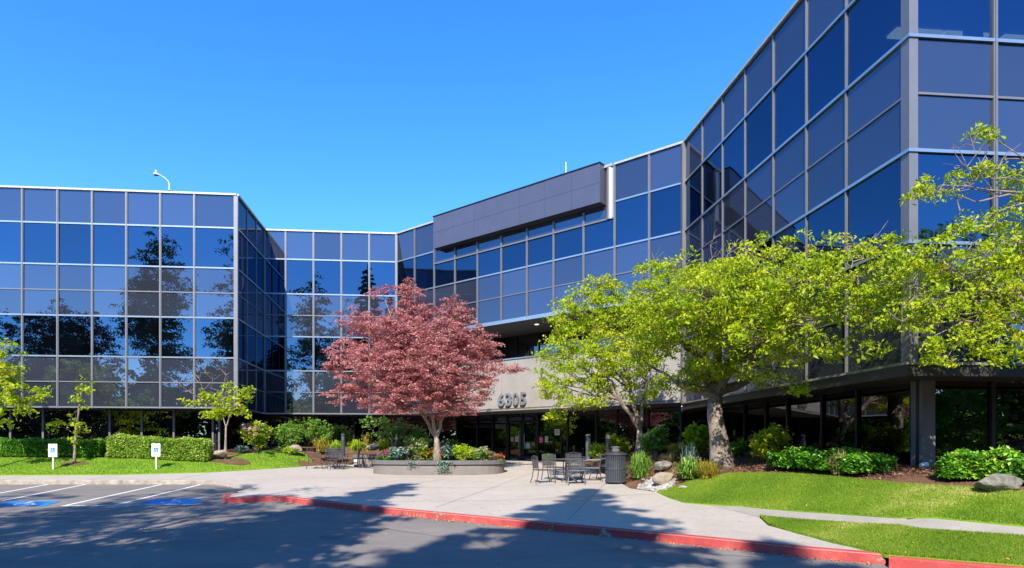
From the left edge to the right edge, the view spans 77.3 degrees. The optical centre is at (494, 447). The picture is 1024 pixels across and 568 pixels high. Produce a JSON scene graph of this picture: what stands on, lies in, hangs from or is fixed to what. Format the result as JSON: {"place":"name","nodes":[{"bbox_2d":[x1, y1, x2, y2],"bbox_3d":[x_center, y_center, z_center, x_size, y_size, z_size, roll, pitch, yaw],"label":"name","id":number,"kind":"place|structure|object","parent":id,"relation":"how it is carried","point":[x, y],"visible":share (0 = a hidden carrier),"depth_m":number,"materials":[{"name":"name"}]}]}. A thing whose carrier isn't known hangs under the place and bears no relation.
{"place":"outdoors","nodes":[
{"label":"outdoors","id":0,"kind":"place"},
{"bbox_2d":[0,449,311,475],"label":"lawn","id":1,"kind":"structure","parent":0,"point":[184,462],"depth_m":25.41,"materials":[{"name":"green plant"}]},
{"bbox_2d":[0,338,52,430],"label":"young tree","id":2,"kind":"object","parent":1,"relation":"on","point":[7,392],"visible":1,"depth_m":24.01,"materials":[{"name":"green plant"}]},
{"bbox_2d":[60,461,88,465],"bbox_3d":[-16.525,0.650,25.200,1.088,0.196,0.597,0,0,0],"label":"mulch bed","id":3,"kind":"object","parent":1,"relation":"on","point":[81,463],"visible":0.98,"depth_m":25.18,"materials":[{"name":"brown wood"}]},
{"bbox_2d":[45,375,95,463],"bbox_3d":[-16.639,-1.035,25.225,1.989,3.626,1.056,0,0,0],"label":"young tree","id":4,"kind":"object","parent":3,"relation":"on","point":[75,439],"visible":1,"depth_m":25.17,"materials":[{"name":"green plant"}]},
{"bbox_2d":[205,455,250,464],"bbox_3d":[-11.231,0.540,26.740,2.025,0.427,1.100,0,0,0],"label":"mulch bed","id":5,"kind":"object","parent":1,"relation":"on","point":[236,462],"visible":0.7,"depth_m":26.66,"materials":[{"name":"brown wood"}]},
{"bbox_2d":[176,364,256,458],"bbox_3d":[-11.667,-1.416,26.756,3.515,4.094,1.364,0,0,0],"label":"young tree","id":6,"kind":"object","parent":5,"relation":"on","point":[223,412],"visible":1,"depth_m":26.68,"materials":[{"name":"green plant"}]},
{"bbox_2d":[0,447,425,466],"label":"mulch bed","id":7,"kind":"object","parent":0,"point":[315,462],"visible":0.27,"depth_m":30.01,"materials":[{"name":"brown soil"}]},
{"bbox_2d":[0,437,106,456],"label":"hedge","id":8,"kind":"object","parent":7,"relation":"on","point":[32,446],"visible":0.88,"depth_m":26.02,"materials":[{"name":"green plant"}]},
{"bbox_2d":[105,433,214,460],"bbox_3d":[-13.749,-0.022,26.367,4.280,1.222,1.113,0,0,0],"label":"hedge","id":9,"kind":"object","parent":7,"relation":"on","point":[192,448],"visible":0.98,"depth_m":26.03,"materials":[{"name":"green plant"}]},
{"bbox_2d":[237,420,274,449],"bbox_3d":[-11.063,-0.540,29.533,1.714,1.496,1.277,0,0,0],"label":"hydrangea","id":10,"kind":"object","parent":7,"relation":"on","point":[256,431],"visible":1,"depth_m":29.36,"materials":[{"name":"green plant"}]},
{"bbox_2d":[270,418,305,447],"bbox_3d":[-9.567,-0.580,29.980,1.748,1.580,1.417,0,0,0],"label":"shrub","id":11,"kind":"object","parent":7,"relation":"on","point":[281,434],"visible":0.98,"depth_m":29.79,"materials":[{"name":"green plant"}]},
{"bbox_2d":[301,417,333,448],"bbox_3d":[-8.492,-0.641,30.577,1.700,1.586,1.539,0,0,0],"label":"shrub","id":12,"kind":"object","parent":7,"relation":"on","point":[312,429],"visible":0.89,"depth_m":30.39,"materials":[{"name":"green plant"}]},
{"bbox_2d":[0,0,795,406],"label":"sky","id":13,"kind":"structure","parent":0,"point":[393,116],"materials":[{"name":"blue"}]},
{"bbox_2d":[0,459,880,554],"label":"plaza pavement","id":14,"kind":"structure","parent":0,"point":[609,506],"depth_m":17.26,"materials":[{"name":"grey concrete"}]},
{"bbox_2d":[353,454,409,466],"bbox_3d":[-5.109,0.707,29.034,2.651,0.780,2.437,0,0,-9],"label":"planter","id":15,"kind":"object","parent":14,"relation":"on","point":[365,460],"visible":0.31,"depth_m":27.90,"materials":[{"name":"grey concrete"}]},
{"bbox_2d":[359,415,427,447],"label":"shrubs","id":16,"kind":"object","parent":15,"relation":"in","point":[396,431],"visible":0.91,"depth_m":28.51,"materials":[{"name":"green plant"}]},
{"bbox_2d":[372,459,505,474],"bbox_3d":[-2.150,0.883,25.100,5.200,0.800,2.800,0,0,0],"label":"curved planter","id":17,"kind":"object","parent":14,"relation":"on","point":[460,467],"visible":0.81,"depth_m":23.84,"materials":[{"name":"grey concrete"}]},
{"bbox_2d":[318,277,529,459],"bbox_3d":[-3.019,-2.955,24.817,6.571,7.227,6.102,0,0,44],"label":"maple tree","id":18,"kind":"object","parent":17,"relation":"in","point":[432,374],"visible":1,"depth_m":24.02,"materials":[{"name":"red plant"}]},
{"bbox_2d":[0,0,1023,466],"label":"office building","id":19,"kind":"structure","parent":14,"relation":"on","point":[852,118],"depth_m":26.23,"materials":[{"name":"blue glass"}]},
{"bbox_2d":[0,315,20,354],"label":"window pane","id":20,"kind":"structure","parent":19,"relation":"in","point":[10,325],"depth_m":27.45,"materials":[{"name":"blue glass"}]},
{"bbox_2d":[0,222,20,261],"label":"window pane","id":21,"kind":"structure","parent":19,"relation":"in","point":[10,232],"depth_m":27.45,"materials":[{"name":"blue glass"}]},
{"bbox_2d":[12,409,41,441],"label":"ground floor window","id":22,"kind":"structure","parent":19,"relation":"in","point":[29,426],"depth_m":28.55,"materials":[{"name":"black glass"}]},
{"bbox_2d":[24,315,55,354],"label":"window pane","id":23,"kind":"structure","parent":19,"relation":"in","point":[39,331],"depth_m":27.56,"materials":[{"name":"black glass"}]},
{"bbox_2d":[24,223,55,262],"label":"window pane","id":24,"kind":"structure","parent":19,"relation":"in","point":[39,238],"depth_m":27.56,"materials":[{"name":"blue glass"}]},
{"bbox_2d":[44,409,74,442],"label":"ground floor window","id":25,"kind":"structure","parent":19,"relation":"in","point":[49,415],"depth_m":28.67,"materials":[{"name":"black glass"}]},
{"bbox_2d":[59,316,90,355],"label":"window pane","id":26,"kind":"structure","parent":19,"relation":"in","point":[74,331],"depth_m":27.69,"materials":[{"name":"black glass"}]},
{"bbox_2d":[59,224,90,263],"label":"window pane","id":27,"kind":"structure","parent":19,"relation":"in","point":[74,239],"depth_m":27.69,"materials":[{"name":"blue glass"}]},
{"bbox_2d":[78,410,107,448],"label":"ground floor window","id":28,"kind":"structure","parent":19,"relation":"in","point":[95,420],"depth_m":28.81,"materials":[{"name":"black glass"}]},
{"bbox_2d":[94,317,124,355],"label":"window pane","id":29,"kind":"structure","parent":19,"relation":"in","point":[109,332],"depth_m":27.82,"materials":[{"name":"blue glass"}]},
{"bbox_2d":[94,225,124,264],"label":"window pane","id":30,"kind":"structure","parent":19,"relation":"in","point":[109,240],"depth_m":27.82,"materials":[{"name":"blue glass"}]},
{"bbox_2d":[111,410,140,439],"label":"ground floor window","id":31,"kind":"structure","parent":19,"relation":"in","point":[122,421],"depth_m":28.92,"materials":[{"name":"black glass"}]},
{"bbox_2d":[128,317,158,355],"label":"window pane","id":32,"kind":"structure","parent":19,"relation":"in","point":[143,333],"depth_m":27.94,"materials":[{"name":"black glass"}]},
{"bbox_2d":[128,226,158,265],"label":"window pane","id":33,"kind":"structure","parent":19,"relation":"in","point":[143,241],"depth_m":27.94,"materials":[{"name":"blue glass"}]},
{"bbox_2d":[143,410,172,438],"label":"ground floor window","id":34,"kind":"structure","parent":19,"relation":"in","point":[158,423],"depth_m":29.05,"materials":[{"name":"black glass"}]},
{"bbox_2d":[162,318,192,356],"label":"window pane","id":35,"kind":"structure","parent":19,"relation":"in","point":[177,333],"depth_m":28.07,"materials":[{"name":"blue glass"}]},
{"bbox_2d":[162,227,192,266],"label":"window pane","id":36,"kind":"structure","parent":19,"relation":"in","point":[177,242],"depth_m":28.07,"materials":[{"name":"blue glass"}]},
{"bbox_2d":[175,410,211,442],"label":"ground floor window","id":37,"kind":"structure","parent":19,"relation":"in","point":[187,422],"depth_m":29.19,"materials":[{"name":"black glass"}]},
{"bbox_2d":[196,318,233,356],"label":"window pane","id":38,"kind":"structure","parent":19,"relation":"in","point":[214,337],"depth_m":28.21,"materials":[{"name":"blue glass"}]},
{"bbox_2d":[196,228,233,267],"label":"window pane","id":39,"kind":"structure","parent":19,"relation":"in","point":[214,246],"depth_m":28.21,"materials":[{"name":"blue glass"}]},
{"bbox_2d":[266,337,284,369],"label":"window pane","id":40,"kind":"structure","parent":19,"relation":"in","point":[275,346],"depth_m":32.90,"materials":[{"name":"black glass"}]},
{"bbox_2d":[266,259,284,292],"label":"window pane","id":41,"kind":"structure","parent":19,"relation":"in","point":[275,269],"depth_m":32.90,"materials":[{"name":"blue glass"}]},
{"bbox_2d":[287,337,312,369],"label":"window pane","id":42,"kind":"structure","parent":19,"relation":"in","point":[299,349],"depth_m":33.01,"materials":[{"name":"blue glass"}]},
{"bbox_2d":[287,260,312,293],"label":"window pane","id":43,"kind":"structure","parent":19,"relation":"in","point":[299,272],"depth_m":33.01,"materials":[{"name":"blue glass"}]},
{"bbox_2d":[314,338,339,369],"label":"window pane","id":44,"kind":"structure","parent":19,"relation":"in","point":[320,357],"depth_m":33.11,"materials":[{"name":"blue glass"}]},
{"bbox_2d":[314,261,339,293],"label":"window pane","id":45,"kind":"structure","parent":19,"relation":"in","point":[326,273],"depth_m":33.14,"materials":[{"name":"blue glass"}]},
{"bbox_2d":[329,416,352,446],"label":"ground floor window","id":46,"kind":"structure","parent":19,"relation":"in","point":[341,424],"depth_m":34.28,"materials":[{"name":"black glass"}]},
{"bbox_2d":[342,261,367,294],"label":"window pane","id":47,"kind":"structure","parent":19,"relation":"in","point":[354,274],"depth_m":33.27,"materials":[{"name":"blue glass"}]},
{"bbox_2d":[370,262,394,294],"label":"window pane","id":48,"kind":"structure","parent":19,"relation":"in","point":[381,273],"depth_m":33.39,"materials":[{"name":"blue glass"}]},
{"bbox_2d":[416,253,432,288],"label":"window pane","id":49,"kind":"structure","parent":19,"relation":"in","point":[424,264],"depth_m":32.13,"materials":[{"name":"blue glass"}]},
{"bbox_2d":[456,254,475,281],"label":"window pane","id":50,"kind":"structure","parent":19,"relation":"in","point":[466,266],"depth_m":30.31,"materials":[{"name":"blue glass"}]},
{"bbox_2d":[457,416,475,457],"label":"ground floor window","id":51,"kind":"structure","parent":19,"relation":"in","point":[466,425],"depth_m":34.32,"materials":[{"name":"black glass"}]},
{"bbox_2d":[478,415,490,450],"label":"ground floor window","id":52,"kind":"structure","parent":19,"relation":"in","point":[484,421],"depth_m":33.55,"materials":[{"name":"black glass"}]},
{"bbox_2d":[479,248,499,276],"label":"window pane","id":53,"kind":"structure","parent":19,"relation":"in","point":[489,261],"depth_m":29.40,"materials":[{"name":"blue glass"}]},
{"bbox_2d":[493,414,505,458],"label":"ground floor window","id":54,"kind":"structure","parent":19,"relation":"in","point":[499,421],"depth_m":32.90,"materials":[{"name":"black glass"}]},
{"bbox_2d":[503,242,525,270],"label":"window pane","id":55,"kind":"structure","parent":19,"relation":"in","point":[514,256],"depth_m":28.47,"materials":[{"name":"blue glass"}]},
{"bbox_2d":[517,333,537,356],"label":"recess window","id":56,"kind":"structure","parent":19,"relation":"in","point":[526,344],"depth_m":31.75,"materials":[{"name":"black glass"}]},
{"bbox_2d":[524,413,536,456],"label":"ground floor window","id":57,"kind":"structure","parent":19,"relation":"in","point":[530,427],"depth_m":31.63,"materials":[{"name":"black glass"}]},
{"bbox_2d":[528,235,551,264],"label":"window pane","id":58,"kind":"structure","parent":19,"relation":"in","point":[539,249],"depth_m":27.56,"materials":[{"name":"blue glass"}]},
{"bbox_2d":[539,412,565,459],"bbox_3d":[2.827,-0.490,30.789,1.652,2.420,0.024,0,0,40],"label":"ground floor window","id":59,"kind":"structure","parent":19,"relation":"in","point":[556,444],"depth_m":30.79,"materials":[{"name":"black glass"}]},
{"bbox_2d":[555,227,581,258],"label":"window pane","id":60,"kind":"structure","parent":19,"relation":"in","point":[567,243],"depth_m":26.64,"materials":[{"name":"blue glass"}]},
{"bbox_2d":[568,410,594,460],"bbox_3d":[4.085,-0.490,29.741,1.502,2.420,0.025,0,0,40],"label":"ground floor window","id":61,"kind":"structure","parent":19,"relation":"in","point":[580,424],"depth_m":29.78,"materials":[{"name":"black glass"}]},
{"bbox_2d":[585,219,612,251],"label":"window pane","id":62,"kind":"structure","parent":19,"relation":"in","point":[598,236],"depth_m":25.70,"materials":[{"name":"blue glass"}]},
{"bbox_2d":[597,409,615,456],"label":"ground floor window","id":63,"kind":"structure","parent":19,"relation":"in","point":[606,419],"depth_m":28.93,"materials":[{"name":"black glass"}]},
{"bbox_2d":[616,194,647,244],"bbox_3d":[5.346,-8.800,24.785,1.416,1.740,0.026,0,0,40],"label":"window pane","id":64,"kind":"structure","parent":19,"relation":"in","point":[632,213],"depth_m":24.77,"materials":[{"name":"blue glass"}]},
{"bbox_2d":[618,408,646,450],"bbox_3d":[6.092,-0.490,28.069,1.440,2.420,0.025,0,0,40],"label":"ground floor window","id":65,"kind":"structure","parent":19,"relation":"in","point":[626,427],"depth_m":28.17,"materials":[{"name":"black glass"}]},
{"bbox_2d":[649,407,679,443],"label":"ground floor window","id":66,"kind":"structure","parent":19,"relation":"in","point":[670,416],"depth_m":27.00,"materials":[{"name":"black glass"}]},
{"bbox_2d":[651,185,680,236],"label":"window pane","id":67,"kind":"structure","parent":19,"relation":"in","point":[665,203],"depth_m":23.87,"materials":[{"name":"blue glass"}]},
{"bbox_2d":[686,167,700,227],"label":"window pane","id":68,"kind":"structure","parent":19,"relation":"in","point":[693,185],"depth_m":22.62,"materials":[{"name":"blue glass"}]},
{"bbox_2d":[703,145,721,212],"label":"window pane","id":69,"kind":"structure","parent":19,"relation":"in","point":[712,168],"depth_m":21.07,"materials":[{"name":"blue glass"}]},
{"bbox_2d":[682,405,742,443],"bbox_3d":[8.052,-0.490,23.871,0.024,1.820,5.505,0,0,-5],"label":"ground floor window","id":70,"kind":"structure","parent":19,"relation":"in","point":[733,416],"depth_m":22.33,"materials":[{"name":"black glass"}]},
{"bbox_2d":[723,121,743,193],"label":"window pane","id":71,"kind":"structure","parent":19,"relation":"in","point":[733,146],"depth_m":19.57,"materials":[{"name":"blue glass"}]},
{"bbox_2d":[746,403,763,449],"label":"ground floor window","id":72,"kind":"structure","parent":19,"relation":"in","point":[754,412],"depth_m":20.58,"materials":[{"name":"black glass"}]},
{"bbox_2d":[746,91,771,174],"bbox_3d":[7.478,-8.800,18.033,0.030,1.740,1.515,0,0,-5],"label":"window pane","id":73,"kind":"structure","parent":19,"relation":"in","point":[759,123],"depth_m":18.01,"materials":[{"name":"blue glass"}]},
{"bbox_2d":[767,400,785,430],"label":"ground floor window","id":74,"kind":"structure","parent":19,"relation":"in","point":[776,410],"depth_m":19.13,"materials":[{"name":"black glass"}]},
{"bbox_2d":[774,218,804,287],"bbox_3d":[7.619,-4.830,16.480,0.024,1.720,1.485,0,0,-5],"label":"window pane","id":75,"kind":"structure","parent":19,"relation":"in","point":[793,229],"depth_m":16.25,"materials":[{"name":"blue glass"}]},
{"bbox_2d":[775,56,804,149],"bbox_3d":[7.619,-8.800,16.480,0.026,1.740,1.485,0,0,-5],"label":"window pane","id":76,"kind":"structure","parent":19,"relation":"in","point":[790,92],"depth_m":16.43,"materials":[{"name":"blue glass"}]},
{"bbox_2d":[789,395,819,449],"bbox_3d":[8.612,-0.490,17.707,0.025,1.820,1.601,0,0,-5],"label":"ground floor window","id":77,"kind":"structure","parent":19,"relation":"in","point":[804,412],"depth_m":17.68,"materials":[{"name":"black glass"}]},
{"bbox_2d":[807,14,844,120],"bbox_3d":[7.759,-8.800,14.948,0.038,1.740,1.471,0,0,-5],"label":"window pane","id":78,"kind":"structure","parent":19,"relation":"in","point":[826,60],"depth_m":14.91,"materials":[{"name":"blue glass"}]},
{"bbox_2d":[808,193,844,283],"bbox_3d":[7.759,-4.830,14.948,0.025,1.720,1.471,0,0,-5],"label":"window pane","id":79,"kind":"structure","parent":19,"relation":"in","point":[831,216],"depth_m":14.84,"materials":[{"name":"blue glass"}]},
{"bbox_2d":[824,390,854,450],"bbox_3d":[8.751,-0.490,16.176,0.025,1.820,1.352,0,0,-5],"label":"ground floor window","id":80,"kind":"structure","parent":19,"relation":"in","point":[839,407],"depth_m":16.19,"materials":[{"name":"black glass"}]},
{"bbox_2d":[848,158,900,264],"bbox_3d":[7.913,-4.830,13.247,0.024,1.720,1.826,0,0,-5],"label":"window pane","id":81,"kind":"structure","parent":19,"relation":"in","point":[873,202],"depth_m":13.23,"materials":[{"name":"blue glass"}]},
{"bbox_2d":[848,0,900,85],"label":"window pane","id":82,"kind":"structure","parent":19,"relation":"in","point":[874,26],"depth_m":13.41,"materials":[{"name":"blue glass"}]},
{"bbox_2d":[859,383,910,464],"bbox_3d":[8.905,-0.490,14.488,0.024,1.820,1.918,0,0,-5],"label":"ground floor window","id":83,"kind":"structure","parent":19,"relation":"in","point":[883,410],"depth_m":14.50,"materials":[{"name":"black glass"}]},
{"bbox_2d":[918,153,991,241],"bbox_3d":[8.860,-4.830,12.398,1.696,1.720,0.031,0,0,-5],"label":"window pane","id":84,"kind":"structure","parent":19,"relation":"in","point":[932,221],"depth_m":12.38,"materials":[{"name":"blue glass"}]},
{"bbox_2d":[918,0,991,37],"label":"window pane","id":85,"kind":"structure","parent":19,"relation":"in","point":[972,18],"depth_m":12.39,"materials":[{"name":"blue glass"}]},
{"bbox_2d":[935,381,989,462],"bbox_3d":[9.793,-0.490,13.587,1.569,1.820,0.025,0,0,-5],"label":"ground floor window","id":86,"kind":"structure","parent":19,"relation":"in","point":[962,409],"depth_m":13.59,"materials":[{"name":"black glass"}]},
{"bbox_2d":[996,382,1023,460],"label":"ground floor window","id":87,"kind":"structure","parent":19,"relation":"in","point":[1009,395],"depth_m":13.69,"materials":[{"name":"black glass"}]},
{"bbox_2d":[998,156,1023,241],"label":"window pane","id":88,"kind":"structure","parent":19,"relation":"in","point":[1003,200],"depth_m":12.50,"materials":[{"name":"blue glass"}]},
{"bbox_2d":[998,0,1023,39],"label":"window pane","id":89,"kind":"structure","parent":19,"relation":"in","point":[1010,12],"depth_m":12.50,"materials":[{"name":"blue glass"}]},
{"bbox_2d":[603,446,627,482],"bbox_3d":[3.717,0.512,19.560,0.736,1.100,0.732,0,0,0],"label":"litter bin","id":90,"kind":"object","parent":14,"relation":"on","point":[615,464],"visible":1,"depth_m":19.30,"materials":[{"name":"grey metal"}]},
{"bbox_2d":[0,484,888,567],"bbox_3d":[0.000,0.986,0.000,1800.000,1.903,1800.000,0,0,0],"label":"asphalt lot","id":91,"kind":"structure","parent":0,"point":[112,540],"depth_m":11.73,"materials":[{"name":"grey asphalt"}]},
{"bbox_2d":[0,479,233,483],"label":"pale kerb","id":92,"kind":"structure","parent":91,"relation":"on","point":[98,482],"depth_m":21.88,"materials":[{"name":"concrete"}]},
{"bbox_2d":[222,492,885,564],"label":"red kerb","id":93,"kind":"structure","parent":91,"relation":"on","point":[848,555],"depth_m":11.78,"materials":[{"name":"paint"}]},
{"bbox_2d":[889,556,1023,567],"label":"red kerb","id":94,"kind":"structure","parent":91,"relation":"on","point":[901,562],"depth_m":8.53,"materials":[{"name":"paint"}]},
{"bbox_2d":[582,444,1023,563],"bbox_3d":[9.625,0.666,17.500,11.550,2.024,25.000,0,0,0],"label":"mulch bed","id":95,"kind":"object","parent":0,"point":[632,483],"visible":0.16,"depth_m":15.20,"materials":[{"name":"brown wood"}]},
{"bbox_2d":[530,273,682,456],"bbox_3d":[3.889,-2.640,20.963,5.637,6.064,3.151,0,0,-13],"label":"yellow green tree","id":96,"kind":"object","parent":95,"relation":"on","point":[609,363],"visible":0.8,"depth_m":20.72,"materials":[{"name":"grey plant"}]},
{"bbox_2d":[625,450,655,477],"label":"daylily clump","id":97,"kind":"object","parent":95,"relation":"on","point":[640,466],"visible":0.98,"depth_m":19.06,"materials":[{"name":"green plant"}]},
{"bbox_2d":[638,423,669,456],"bbox_3d":[4.977,-0.232,19.976,1.037,1.058,0.842,0,0,0],"label":"hydrangea","id":98,"kind":"object","parent":95,"relation":"on","point":[653,442],"visible":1,"depth_m":19.88,"materials":[{"name":"green plant"}]},
{"bbox_2d":[682,421,708,459],"bbox_3d":[6.012,-0.198,18.832,0.902,1.184,0.952,0,0,23],"label":"shrub","id":99,"kind":"object","parent":95,"relation":"on","point":[695,435],"visible":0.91,"depth_m":18.64,"materials":[{"name":"green plant"}]},
{"bbox_2d":[613,227,880,471],"bbox_3d":[5.814,-2.732,15.932,6.296,6.906,6.724,0,0,28],"label":"yellow green tree","id":100,"kind":"object","parent":95,"relation":"on","point":[710,296],"visible":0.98,"depth_m":15.27,"materials":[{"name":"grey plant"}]},
{"bbox_2d":[748,422,793,459],"bbox_3d":[7.064,-0.119,16.384,1.124,1.079,1.004,0,0,0],"label":"shrub","id":101,"kind":"object","parent":95,"relation":"on","point":[772,438],"visible":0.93,"depth_m":16.25,"materials":[{"name":"green plant"}]},
{"bbox_2d":[766,446,897,474],"bbox_3d":[7.393,0.259,14.244,1.207,0.613,3.204,0,0,-12],"label":"hedge","id":102,"kind":"object","parent":95,"relation":"on","point":[854,460],"visible":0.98,"depth_m":13.61,"materials":[{"name":"green plant"}]},
{"bbox_2d":[815,121,1023,370],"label":"yellow green tree","id":103,"kind":"object","parent":95,"relation":"on","point":[1001,300],"visible":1,"depth_m":10.64,"materials":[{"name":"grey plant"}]},
{"bbox_2d":[931,444,1023,480],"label":"hedge","id":104,"kind":"object","parent":95,"relation":"on","point":[956,463],"visible":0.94,"depth_m":10.96,"materials":[{"name":"green plant"}]},
{"bbox_2d":[973,473,1023,492],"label":"boulder","id":105,"kind":"object","parent":95,"relation":"on","point":[996,482],"visible":0.92,"depth_m":10.29,"materials":[{"name":"grey stone"}]},
{"bbox_2d":[657,471,1023,526],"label":"lawn","id":106,"kind":"structure","parent":0,"point":[946,518],"depth_m":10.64,"materials":[{"name":"green plant"}]},
{"bbox_2d":[711,505,1023,534],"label":"walkway","id":107,"kind":"structure","parent":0,"point":[943,524],"depth_m":10.31,"materials":[{"name":"grey concrete"}]},
{"bbox_2d":[760,514,1023,566],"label":"lawn","id":108,"kind":"structure","parent":0,"point":[882,554],"depth_m":9.01,"materials":[{"name":"green plant"}]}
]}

